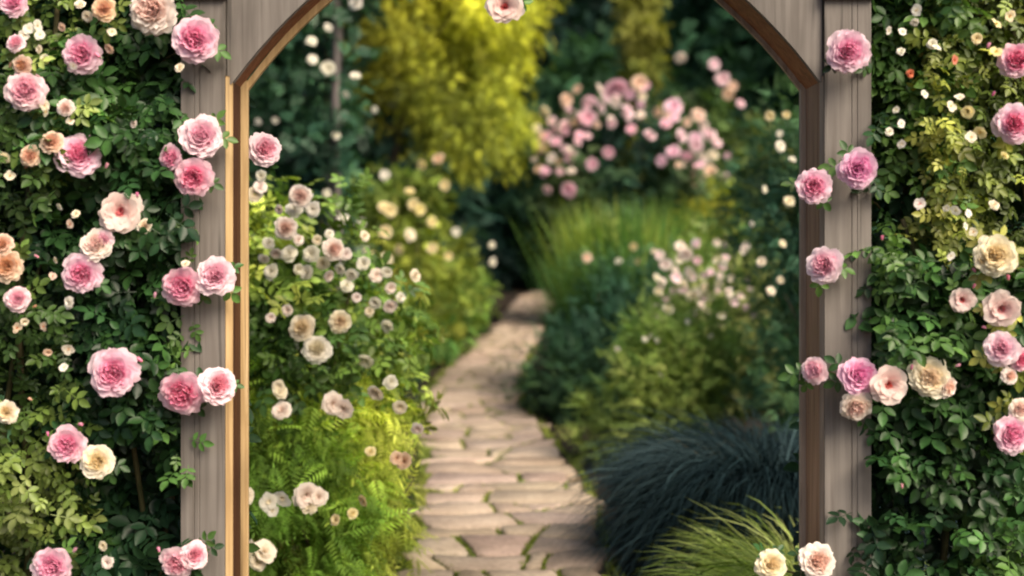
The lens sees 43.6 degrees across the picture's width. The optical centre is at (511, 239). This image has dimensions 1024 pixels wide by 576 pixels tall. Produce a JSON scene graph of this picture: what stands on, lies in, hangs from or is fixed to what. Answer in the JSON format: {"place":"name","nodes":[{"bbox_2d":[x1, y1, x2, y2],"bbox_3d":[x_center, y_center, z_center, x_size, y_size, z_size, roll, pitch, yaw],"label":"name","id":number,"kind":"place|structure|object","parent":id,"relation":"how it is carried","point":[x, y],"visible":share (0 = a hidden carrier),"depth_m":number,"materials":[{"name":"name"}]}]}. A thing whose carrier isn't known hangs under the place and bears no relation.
{"place":"outdoors","nodes":[
{"label":"outdoors","id":0,"kind":"place"},
{"bbox_2d":[387,289,624,575],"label":"path","id":1,"kind":"structure","parent":0,"point":[540,466],"depth_m":6.98,"materials":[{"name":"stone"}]},
{"bbox_2d":[0,243,1022,575],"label":"ground","id":2,"kind":"structure","parent":0,"point":[506,301],"depth_m":9.26,"materials":[{"name":"soil"}]},
{"bbox_2d":[0,206,48,441],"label":"hedge","id":3,"kind":"object","parent":2,"relation":"on","point":[9,431],"depth_m":7.89,"materials":[{"name":"green plant"}]},
{"bbox_2d":[0,0,151,575],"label":"climbing rose","id":4,"kind":"object","parent":2,"relation":"on","point":[29,519],"visible":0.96,"depth_m":2.98,"materials":[{"name":"green plant"}]},
{"bbox_2d":[30,0,388,245],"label":"dark tree","id":5,"kind":"object","parent":2,"relation":"on","point":[358,115],"depth_m":15.36,"materials":[{"name":"green plant"}]},
{"bbox_2d":[11,0,532,575],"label":"climbing rose","id":6,"kind":"object","parent":2,"relation":"on","point":[129,282],"visible":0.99,"depth_m":2.96,"materials":[{"name":"green plant"}]},
{"bbox_2d":[146,167,450,575],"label":"rose bush","id":7,"kind":"object","parent":2,"relation":"on","point":[285,252],"visible":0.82,"depth_m":4.70,"materials":[{"name":"green plant"}]},
{"bbox_2d":[248,0,412,347],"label":"climbing rose","id":8,"kind":"object","parent":2,"relation":"on","point":[304,155],"visible":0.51,"depth_m":9.20,"materials":[{"name":"green plant"}]},
{"bbox_2d":[326,0,343,368],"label":"rustic support","id":9,"kind":"object","parent":2,"relation":"on","point":[336,57],"visible":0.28,"depth_m":9.12,"materials":[{"name":"grey wood"}]},
{"bbox_2d":[249,336,440,575],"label":"feathery shrub","id":10,"kind":"object","parent":2,"relation":"on","point":[340,514],"visible":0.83,"depth_m":4.52,"materials":[{"name":"green plant"}]},
{"bbox_2d":[272,314,428,428],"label":"shrub","id":11,"kind":"object","parent":2,"relation":"on","point":[409,391],"visible":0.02,"depth_m":9.98,"materials":[{"name":"green plant"}]},
{"bbox_2d":[304,1,505,268],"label":"dark tree","id":12,"kind":"object","parent":2,"relation":"on","point":[383,148],"visible":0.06,"depth_m":18.97,"materials":[{"name":"green plant"}]},
{"bbox_2d":[344,153,495,365],"bbox_3d":[-1.172,0.278,12.906,2.041,2.236,1.949,0,0,0],"label":"rose bush","id":13,"kind":"object","parent":2,"relation":"on","point":[386,213],"visible":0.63,"depth_m":12.74,"materials":[{"name":"green plant"}]},
{"bbox_2d":[344,252,502,385],"bbox_3d":[-1.110,0.777,13.895,1.584,1.344,5.664,0,0,6],"label":"mounded shrub","id":14,"kind":"object","parent":2,"relation":"on","point":[477,321],"visible":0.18,"depth_m":13.64,"materials":[{"name":"green plant"}]},
{"bbox_2d":[324,11,524,253],"bbox_3d":[-2.459,-4.224,26.898,5.722,10.624,4.993,0,0,0],"label":"dark tree","id":15,"kind":"object","parent":2,"relation":"on","point":[471,192],"depth_m":26.55,"materials":[{"name":"green plant"}]},
{"bbox_2d":[318,0,571,272],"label":"golden tree","id":16,"kind":"object","parent":2,"relation":"on","point":[442,114],"visible":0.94,"depth_m":15.74,"materials":[{"name":"yellow plant"}]},
{"bbox_2d":[452,185,540,292],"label":"mounded shrub","id":17,"kind":"object","parent":2,"relation":"on","point":[504,268],"visible":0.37,"depth_m":22.88,"materials":[{"name":"green plant"}]},
{"bbox_2d":[420,0,628,256],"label":"dark tree","id":18,"kind":"object","parent":2,"relation":"on","point":[581,19],"visible":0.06,"depth_m":25.39,"materials":[{"name":"green plant"}]},
{"bbox_2d":[180,0,871,575],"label":"garden arch","id":19,"kind":"structure","parent":2,"relation":"on","point":[790,36],"depth_m":3.00,"materials":[{"name":"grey wood"}]},
{"bbox_2d":[468,336,607,575],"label":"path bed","id":20,"kind":"object","parent":2,"relation":"on","point":[576,480],"visible":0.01,"depth_m":7.20,"materials":[{"name":"brown soil"}]},
{"bbox_2d":[482,15,659,289],"bbox_3d":[1.200,-1.423,23.428,3.416,5.314,3.380,0,0,43],"label":"dark tree","id":21,"kind":"object","parent":2,"relation":"on","point":[563,76],"visible":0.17,"depth_m":23.10,"materials":[{"name":"green plant"}]},
{"bbox_2d":[504,0,707,186],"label":"dark tree","id":22,"kind":"object","parent":2,"relation":"on","point":[613,27],"visible":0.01,"depth_m":27.03,"materials":[{"name":"green plant"}]},
{"bbox_2d":[489,233,735,429],"bbox_3d":[0.784,0.704,9.769,1.946,1.530,1.763,0,0,0],"label":"mounded shrub","id":23,"kind":"object","parent":2,"relation":"on","point":[572,360],"visible":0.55,"depth_m":9.61,"materials":[{"name":"green plant"}]},
{"bbox_2d":[516,75,739,308],"bbox_3d":[1.487,-0.394,16.475,2.900,3.364,2.609,0,0,0],"label":"rose bush","id":24,"kind":"object","parent":2,"relation":"on","point":[578,168],"visible":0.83,"depth_m":15.94,"materials":[{"name":"pink plant"}]},
{"bbox_2d":[606,0,673,200],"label":"slender conifer","id":25,"kind":"object","parent":2,"relation":"on","point":[641,40],"visible":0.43,"depth_m":20.20,"materials":[{"name":"green plant"}]},
{"bbox_2d":[557,0,732,157],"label":"dark tree","id":26,"kind":"object","parent":2,"relation":"on","point":[671,38],"depth_m":27.25,"materials":[{"name":"green plant"}]},
{"bbox_2d":[555,269,772,471],"bbox_3d":[0.949,0.821,7.754,1.390,1.296,1.156,0,0,0],"label":"leafy perennial","id":27,"kind":"object","parent":2,"relation":"on","point":[674,360],"visible":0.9,"depth_m":7.58,"materials":[{"name":"green plant"}]},
{"bbox_2d":[619,209,789,416],"bbox_3d":[1.479,0.596,9.735,1.454,1.664,1.165,0,0,0],"label":"flowering perennial","id":28,"kind":"object","parent":2,"relation":"on","point":[682,252],"visible":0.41,"depth_m":9.49,"materials":[{"name":"green plant"}]},
{"bbox_2d":[662,174,746,256],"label":"golden shrub","id":29,"kind":"object","parent":2,"relation":"on","point":[712,203],"visible":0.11,"depth_m":13.71,"materials":[{"name":"green plant"}]},
{"bbox_2d":[637,0,798,263],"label":"dark tree","id":30,"kind":"object","parent":2,"relation":"on","point":[748,60],"visible":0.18,"depth_m":21.63,"materials":[{"name":"green plant"}]},
{"bbox_2d":[643,52,798,302],"bbox_3d":[3.000,-0.599,17.627,2.680,3.692,2.133,0,0,0],"label":"rose bush","id":31,"kind":"object","parent":2,"relation":"on","point":[726,128],"visible":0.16,"depth_m":17.24,"materials":[{"name":"green plant"}]},
{"bbox_2d":[675,203,777,361],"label":"mounded shrub","id":32,"kind":"object","parent":2,"relation":"on","point":[712,234],"visible":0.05,"depth_m":12.32,"materials":[{"name":"green plant"}]},
{"bbox_2d":[538,392,958,575],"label":"blue sedge","id":33,"kind":"object","parent":2,"relation":"on","point":[658,482],"visible":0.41,"depth_m":5.11,"materials":[{"name":"plant"}]},
{"bbox_2d":[634,498,928,575],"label":"grass clump","id":34,"kind":"object","parent":2,"relation":"on","point":[743,564],"visible":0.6,"depth_m":4.39,"materials":[{"name":"green plant"}]},
{"bbox_2d":[708,68,916,439],"bbox_3d":[1.836,0.117,7.163,1.558,2.646,1.515,0,0,0],"label":"tall shrub","id":35,"kind":"object","parent":2,"relation":"on","point":[786,300],"visible":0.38,"depth_m":7.07,"materials":[{"name":"green plant"}]},
{"bbox_2d":[753,0,1023,575],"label":"climbing rose","id":36,"kind":"object","parent":2,"relation":"on","point":[924,402],"visible":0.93,"depth_m":2.97,"materials":[{"name":"green plant"}]},
{"bbox_2d":[776,14,1023,225],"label":"dark tree","id":37,"kind":"object","parent":2,"relation":"on","point":[785,93],"depth_m":19.14,"materials":[{"name":"green plant"}]},
{"bbox_2d":[779,200,1023,291],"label":"hedge","id":38,"kind":"object","parent":2,"relation":"on","point":[919,218],"depth_m":8.71,"materials":[{"name":"green plant"}]},
{"bbox_2d":[889,0,1023,575],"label":"climbing rose","id":39,"kind":"object","parent":2,"relation":"on","point":[997,252],"visible":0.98,"depth_m":2.97,"materials":[{"name":"green plant"}]},
{"bbox_2d":[504,186,749,408],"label":"tall grass","id":40,"kind":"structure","parent":0,"point":[614,240],"depth_m":10.46,"materials":[{"name":"green plant"}]}
]}

